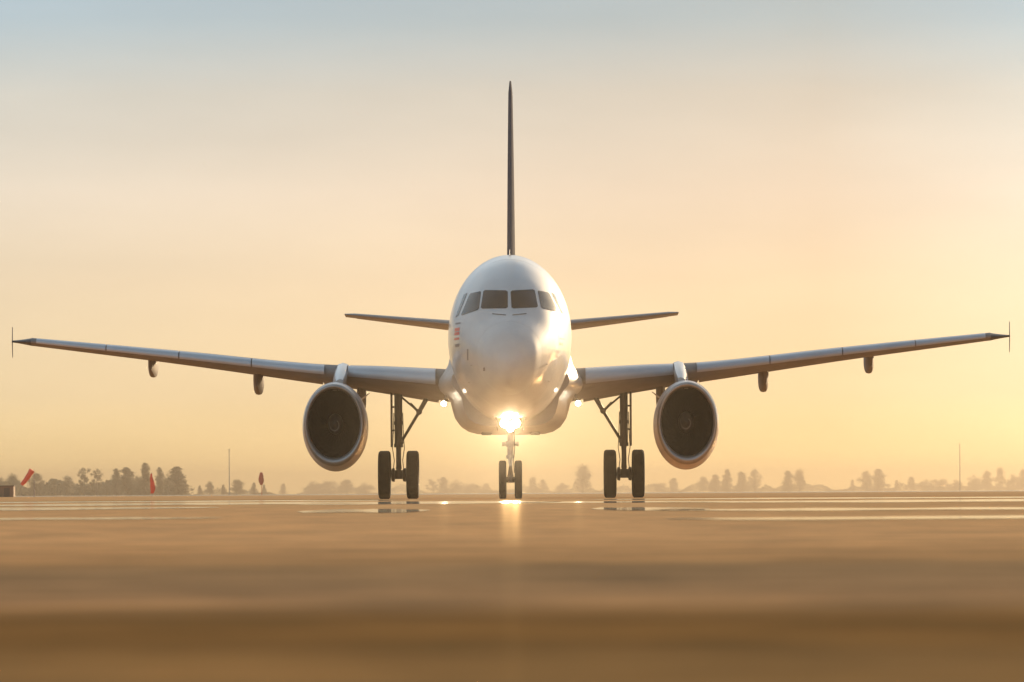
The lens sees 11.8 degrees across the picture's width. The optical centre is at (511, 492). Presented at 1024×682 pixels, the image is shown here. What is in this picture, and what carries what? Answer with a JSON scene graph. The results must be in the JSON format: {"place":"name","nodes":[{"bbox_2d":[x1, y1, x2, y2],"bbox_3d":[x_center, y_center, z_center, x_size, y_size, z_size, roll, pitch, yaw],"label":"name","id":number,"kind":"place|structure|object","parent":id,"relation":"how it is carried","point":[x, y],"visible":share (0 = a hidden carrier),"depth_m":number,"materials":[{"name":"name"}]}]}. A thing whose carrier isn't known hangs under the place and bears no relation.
{"place":"outdoors","nodes":[
{"label":"outdoors","id":0,"kind":"place"},
{"bbox_2d":[258,472,263,484],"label":"pennant","id":1,"kind":"object","parent":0,"point":[261,479],"visible":0.96,"depth_m":899.81,"materials":[{"name":"fabric"}]},
{"bbox_2d":[0,491,1023,681],"bbox_3d":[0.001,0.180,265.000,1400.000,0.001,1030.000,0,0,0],"label":"runway","id":2,"kind":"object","parent":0,"point":[532,592],"visible":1,"depth_m":9.12,"materials":[{"name":"grey asphalt"}]},
{"bbox_2d":[0,485,15,496],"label":"hut","id":3,"kind":"object","parent":2,"relation":"on","point":[7,491],"visible":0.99,"depth_m":698.80,"materials":[{"name":"grey concrete"}]},
{"bbox_2d":[4,488,9,496],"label":"door","id":4,"kind":"structure","parent":3,"relation":"in","point":[6,490],"depth_m":698.74,"materials":[{"name":"brown metal"}]},
{"bbox_2d":[20,469,34,496],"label":"windsock","id":5,"kind":"object","parent":2,"relation":"on","point":[29,474],"visible":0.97,"depth_m":619.71,"materials":[{"name":"red fabric"}]},
{"bbox_2d":[0,507,217,509],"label":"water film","id":6,"kind":"object","parent":2,"relation":"on","point":[50,508],"visible":0.99,"depth_m":67.98,"materials":[{"name":"grey"}]},
{"bbox_2d":[0,517,221,519],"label":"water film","id":7,"kind":"object","parent":2,"relation":"on","point":[105,518],"visible":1,"depth_m":38.10,"materials":[{"name":"grey"}]},
{"bbox_2d":[150,473,154,492],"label":"furled flag","id":8,"kind":"object","parent":2,"relation":"on","point":[152,485],"visible":1,"depth_m":559.88,"materials":[{"name":"red fabric"}]},
{"bbox_2d":[0,501,558,505],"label":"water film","id":9,"kind":"object","parent":2,"relation":"on","point":[315,503],"visible":0.95,"depth_m":95.77,"materials":[{"name":"grey"}]},
{"bbox_2d":[298,509,427,512],"bbox_3d":[-1.529,0.184,51.981,1.340,0.001,11.985,0,0,0],"label":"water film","id":10,"kind":"object","parent":2,"relation":"on","point":[367,510],"visible":1,"depth_m":51.59,"materials":[{"name":"grey"}]},
{"bbox_2d":[12,81,1009,498],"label":"airliner","id":11,"kind":"object","parent":2,"relation":"on","point":[510,371],"visible":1,"depth_m":162.11,"materials":[{"name":"white paint"}]},
{"bbox_2d":[592,507,708,509],"bbox_3d":[1.481,0.168,54.017,1.240,0.001,10.966,0,0,0],"label":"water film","id":12,"kind":"object","parent":2,"relation":"on","point":[648,508],"visible":0.96,"depth_m":53.66,"materials":[{"name":"grey"}]},
{"bbox_2d":[519,499,1023,502],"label":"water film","id":13,"kind":"object","parent":2,"relation":"on","point":[978,500],"visible":0.97,"depth_m":88.57,"materials":[{"name":"grey"}]},
{"bbox_2d":[605,497,1023,499],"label":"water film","id":14,"kind":"object","parent":2,"relation":"on","point":[825,498],"visible":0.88,"depth_m":126.49,"materials":[{"name":"grey"}]},
{"bbox_2d":[660,507,1023,510],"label":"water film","id":15,"kind":"object","parent":2,"relation":"on","point":[803,509],"visible":0.98,"depth_m":48.55,"materials":[{"name":"grey"}]},
{"bbox_2d":[667,515,1023,519],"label":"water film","id":16,"kind":"object","parent":2,"relation":"on","point":[892,517],"visible":1,"depth_m":32.61,"materials":[{"name":"grey"}]},
{"bbox_2d":[0,0,1023,495],"label":"sky","id":17,"kind":"structure","parent":0,"point":[239,178],"materials":[{"name":"orange"}]},
{"bbox_2d":[15,490,1023,496],"bbox_3d":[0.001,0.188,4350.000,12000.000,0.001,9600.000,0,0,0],"label":"ground","id":18,"kind":"structure","parent":0,"point":[537,493],"depth_m":1397.82,"materials":[{"name":"brown plant"}]},
{"bbox_2d":[0,477,7,485],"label":"tree","id":19,"kind":"object","parent":18,"relation":"on","point":[2,483],"visible":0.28,"depth_m":3095.78,"materials":[{"name":"green plant"}]},
{"bbox_2d":[4,474,19,493],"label":"tree","id":20,"kind":"object","parent":18,"relation":"on","point":[11,481],"visible":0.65,"depth_m":3023.07,"materials":[{"name":"green plant"}]},
{"bbox_2d":[27,473,48,495],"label":"tree","id":21,"kind":"object","parent":18,"relation":"on","point":[37,477],"visible":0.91,"depth_m":3165.99,"materials":[{"name":"green plant"}]},
{"bbox_2d":[59,475,77,495],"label":"tree","id":22,"kind":"object","parent":18,"relation":"on","point":[67,484],"visible":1,"depth_m":3058.75,"materials":[{"name":"green plant"}]},
{"bbox_2d":[77,468,93,495],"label":"tree","id":23,"kind":"object","parent":18,"relation":"on","point":[83,484],"visible":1,"depth_m":3131.03,"materials":[{"name":"green plant"}]},
{"bbox_2d":[89,468,103,495],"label":"tree","id":24,"kind":"object","parent":18,"relation":"on","point":[98,483],"visible":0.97,"depth_m":3149.30,"materials":[{"name":"green plant"}]},
{"bbox_2d":[5,478,190,495],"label":"scrub","id":25,"kind":"object","parent":18,"relation":"on","point":[54,484],"visible":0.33,"depth_m":3189.16,"materials":[{"name":"green plant"}]},
{"bbox_2d":[99,485,111,495],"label":"bush","id":26,"kind":"object","parent":18,"relation":"on","point":[105,492],"visible":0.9,"depth_m":3094.67,"materials":[{"name":"green plant"}]},
{"bbox_2d":[107,468,128,494],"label":"tree","id":27,"kind":"object","parent":18,"relation":"on","point":[115,479],"visible":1,"depth_m":3041.01,"materials":[{"name":"green plant"}]},
{"bbox_2d":[118,467,137,494],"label":"tree","id":28,"kind":"object","parent":18,"relation":"on","point":[127,482],"visible":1,"depth_m":3057.48,"materials":[{"name":"green plant"}]},
{"bbox_2d":[131,475,142,494],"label":"tree","id":29,"kind":"object","parent":18,"relation":"on","point":[136,483],"visible":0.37,"depth_m":3167.54,"materials":[{"name":"green plant"}]},
{"bbox_2d":[133,462,155,494],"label":"tree","id":30,"kind":"object","parent":18,"relation":"on","point":[144,484],"visible":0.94,"depth_m":3076.78,"materials":[{"name":"green plant"}]},
{"bbox_2d":[151,467,166,494],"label":"tree","id":31,"kind":"object","parent":18,"relation":"on","point":[158,479],"visible":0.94,"depth_m":3095.09,"materials":[{"name":"green plant"}]},
{"bbox_2d":[163,473,173,494],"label":"tree","id":32,"kind":"object","parent":18,"relation":"on","point":[165,482],"visible":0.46,"depth_m":3166.31,"materials":[{"name":"green plant"}]},
{"bbox_2d":[157,466,194,494],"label":"tree","id":33,"kind":"object","parent":18,"relation":"on","point":[176,478],"visible":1,"depth_m":3057.27,"materials":[{"name":"green plant"}]},
{"bbox_2d":[196,485,202,494],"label":"tree","id":34,"kind":"object","parent":18,"relation":"on","point":[199,490],"visible":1,"depth_m":3948.54,"materials":[{"name":"green plant"}]},
{"bbox_2d":[204,481,214,494],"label":"tree","id":35,"kind":"object","parent":18,"relation":"on","point":[210,486],"visible":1,"depth_m":3802.42,"materials":[{"name":"green plant"}]},
{"bbox_2d":[219,485,226,494],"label":"tree","id":36,"kind":"object","parent":18,"relation":"on","point":[224,491],"visible":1,"depth_m":4094.23,"materials":[{"name":"green plant"}]},
{"bbox_2d":[228,449,229,494],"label":"light mast","id":37,"kind":"object","parent":18,"relation":"on","point":[229,472],"visible":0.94,"depth_m":1799.88,"materials":[{"name":"grey metal"}]},
{"bbox_2d":[193,487,274,494],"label":"scrub","id":38,"kind":"object","parent":18,"relation":"on","point":[250,493],"visible":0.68,"depth_m":4097.72,"materials":[{"name":"green plant"}]},
{"bbox_2d":[230,479,245,494],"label":"tree","id":39,"kind":"object","parent":18,"relation":"on","point":[237,489],"visible":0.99,"depth_m":3801.57,"materials":[{"name":"green plant"}]},
{"bbox_2d":[251,483,258,494],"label":"tree","id":40,"kind":"object","parent":18,"relation":"on","point":[254,490],"visible":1,"depth_m":3948.41,"materials":[{"name":"green plant"}]},
{"bbox_2d":[278,483,286,493],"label":"tree","id":41,"kind":"object","parent":18,"relation":"on","point":[282,491],"visible":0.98,"depth_m":6727.81,"materials":[{"name":"green plant"}]},
{"bbox_2d":[302,481,323,493],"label":"tree","id":42,"kind":"object","parent":18,"relation":"on","point":[312,487],"visible":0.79,"depth_m":6665.82,"materials":[{"name":"green plant"}]},
{"bbox_2d":[316,480,339,493],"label":"tree","id":43,"kind":"object","parent":18,"relation":"on","point":[326,485],"visible":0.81,"depth_m":6666.62,"materials":[{"name":"green plant"}]},
{"bbox_2d":[336,479,354,493],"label":"tree","id":44,"kind":"object","parent":18,"relation":"on","point":[346,486],"visible":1,"depth_m":6542.54,"materials":[{"name":"green plant"}]},
{"bbox_2d":[355,483,375,492],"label":"tree","id":45,"kind":"object","parent":18,"relation":"on","point":[364,487],"visible":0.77,"depth_m":6911.08,"materials":[{"name":"green plant"}]},
{"bbox_2d":[425,479,439,491],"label":"tree","id":46,"kind":"object","parent":18,"relation":"on","point":[431,482],"visible":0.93,"depth_m":6915.09,"materials":[{"name":"green plant"}]},
{"bbox_2d":[436,477,449,492],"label":"tree","id":47,"kind":"object","parent":18,"relation":"on","point":[443,487],"visible":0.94,"depth_m":6789.30,"materials":[{"name":"green plant"}]},
{"bbox_2d":[448,479,463,492],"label":"tree","id":48,"kind":"object","parent":18,"relation":"on","point":[454,484],"visible":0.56,"depth_m":6913.14,"materials":[{"name":"green plant"}]},
{"bbox_2d":[461,483,482,492],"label":"tree","id":49,"kind":"object","parent":18,"relation":"on","point":[474,484],"visible":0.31,"depth_m":7159.02,"materials":[{"name":"green plant"}]},
{"bbox_2d":[298,483,667,493],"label":"scrub","id":50,"kind":"object","parent":18,"relation":"on","point":[473,487],"visible":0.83,"depth_m":6596.18,"materials":[{"name":"green plant"}]},
{"bbox_2d":[481,483,491,489],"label":"tree","id":51,"kind":"object","parent":18,"relation":"on","point":[486,485],"visible":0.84,"depth_m":7162.38,"materials":[{"name":"green plant"}]},
{"bbox_2d":[527,477,539,492],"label":"tree","id":52,"kind":"object","parent":18,"relation":"on","point":[532,481],"visible":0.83,"depth_m":6666.31,"materials":[{"name":"green plant"}]},
{"bbox_2d":[537,479,549,492],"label":"tree","id":53,"kind":"object","parent":18,"relation":"on","point":[543,486],"visible":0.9,"depth_m":6913.74,"materials":[{"name":"green plant"}]},
{"bbox_2d":[553,482,569,491],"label":"tree","id":54,"kind":"object","parent":18,"relation":"on","point":[562,487],"visible":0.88,"depth_m":7407.39,"materials":[{"name":"green plant"}]},
{"bbox_2d":[573,463,593,492],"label":"tree","id":55,"kind":"object","parent":18,"relation":"on","point":[582,473],"visible":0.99,"depth_m":5679.66,"materials":[{"name":"green plant"}]},
{"bbox_2d":[649,483,666,491],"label":"tree","id":56,"kind":"object","parent":18,"relation":"on","point":[662,486],"visible":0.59,"depth_m":7158.18,"materials":[{"name":"green plant"}]},
{"bbox_2d":[665,478,680,491],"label":"tree","id":57,"kind":"object","parent":18,"relation":"on","point":[674,483],"visible":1,"depth_m":6913.41,"materials":[{"name":"green plant"}]},
{"bbox_2d":[697,476,708,491],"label":"tree","id":58,"kind":"object","parent":18,"relation":"on","point":[703,479],"visible":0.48,"depth_m":6420.56,"materials":[{"name":"green plant"}]},
{"bbox_2d":[705,474,722,491],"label":"tree","id":59,"kind":"object","parent":18,"relation":"on","point":[713,484],"visible":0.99,"depth_m":6172.41,"materials":[{"name":"green plant"}]},
{"bbox_2d":[719,469,734,491],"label":"tree","id":60,"kind":"object","parent":18,"relation":"on","point":[726,486],"visible":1,"depth_m":6048.88,"materials":[{"name":"green plant"}]},
{"bbox_2d":[732,471,748,491],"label":"tree","id":61,"kind":"object","parent":18,"relation":"on","point":[740,486],"visible":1,"depth_m":6172.54,"materials":[{"name":"green plant"}]},
{"bbox_2d":[745,469,762,491],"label":"tree","id":62,"kind":"object","parent":18,"relation":"on","point":[754,477],"visible":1,"depth_m":6174.50,"materials":[{"name":"green plant"}]},
{"bbox_2d":[780,471,794,491],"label":"tree","id":63,"kind":"object","parent":18,"relation":"on","point":[787,482],"visible":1,"depth_m":5801.51,"materials":[{"name":"green plant"}]},
{"bbox_2d":[793,468,806,491],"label":"tree","id":64,"kind":"object","parent":18,"relation":"on","point":[799,479],"visible":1,"depth_m":5802.09,"materials":[{"name":"green plant"}]},
{"bbox_2d":[676,479,1023,491],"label":"scrub","id":65,"kind":"object","parent":18,"relation":"on","point":[900,485],"visible":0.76,"depth_m":6295.62,"materials":[{"name":"green plant"}]},
{"bbox_2d":[856,470,871,489],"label":"tree","id":66,"kind":"object","parent":18,"relation":"on","point":[867,483],"visible":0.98,"depth_m":6173.16,"materials":[{"name":"green plant"}]},
{"bbox_2d":[865,469,891,490],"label":"tree","id":67,"kind":"object","parent":18,"relation":"on","point":[878,483],"visible":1,"depth_m":6048.70,"materials":[{"name":"green plant"}]},
{"bbox_2d":[907,476,914,490],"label":"tree","id":68,"kind":"object","parent":18,"relation":"on","point":[909,482],"visible":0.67,"depth_m":6667.94,"materials":[{"name":"green plant"}]},
{"bbox_2d":[917,478,933,490],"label":"tree","id":69,"kind":"object","parent":18,"relation":"on","point":[925,483],"visible":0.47,"depth_m":6914.84,"materials":[{"name":"green plant"}]},
{"bbox_2d":[928,478,949,490],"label":"tree","id":70,"kind":"object","parent":18,"relation":"on","point":[941,483],"visible":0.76,"depth_m":6911.84,"materials":[{"name":"green plant"}]},
{"bbox_2d":[948,479,962,489],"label":"tree","id":71,"kind":"object","parent":18,"relation":"on","point":[955,483],"visible":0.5,"depth_m":6913.51,"materials":[{"name":"green plant"}]},
{"bbox_2d":[966,474,981,489],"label":"tree","id":72,"kind":"object","parent":18,"relation":"on","point":[974,481],"visible":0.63,"depth_m":6542.77,"materials":[{"name":"green plant"}]},
{"bbox_2d":[980,471,994,488],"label":"tree","id":73,"kind":"object","parent":18,"relation":"on","point":[986,479],"visible":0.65,"depth_m":6419.68,"materials":[{"name":"green plant"}]},
{"bbox_2d":[993,466,1006,486],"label":"tree","id":74,"kind":"object","parent":18,"relation":"on","point":[1000,477],"visible":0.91,"depth_m":6419.83,"materials":[{"name":"green plant"}]},
{"bbox_2d":[1004,473,1017,489],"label":"tree","id":75,"kind":"object","parent":18,"relation":"on","point":[1011,481],"visible":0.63,"depth_m":6542.13,"materials":[{"name":"green plant"}]},
{"bbox_2d":[1014,469,1023,487],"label":"tree","id":76,"kind":"object","parent":18,"relation":"on","point":[1019,481],"visible":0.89,"depth_m":6421.65,"materials":[{"name":"green plant"}]}
]}

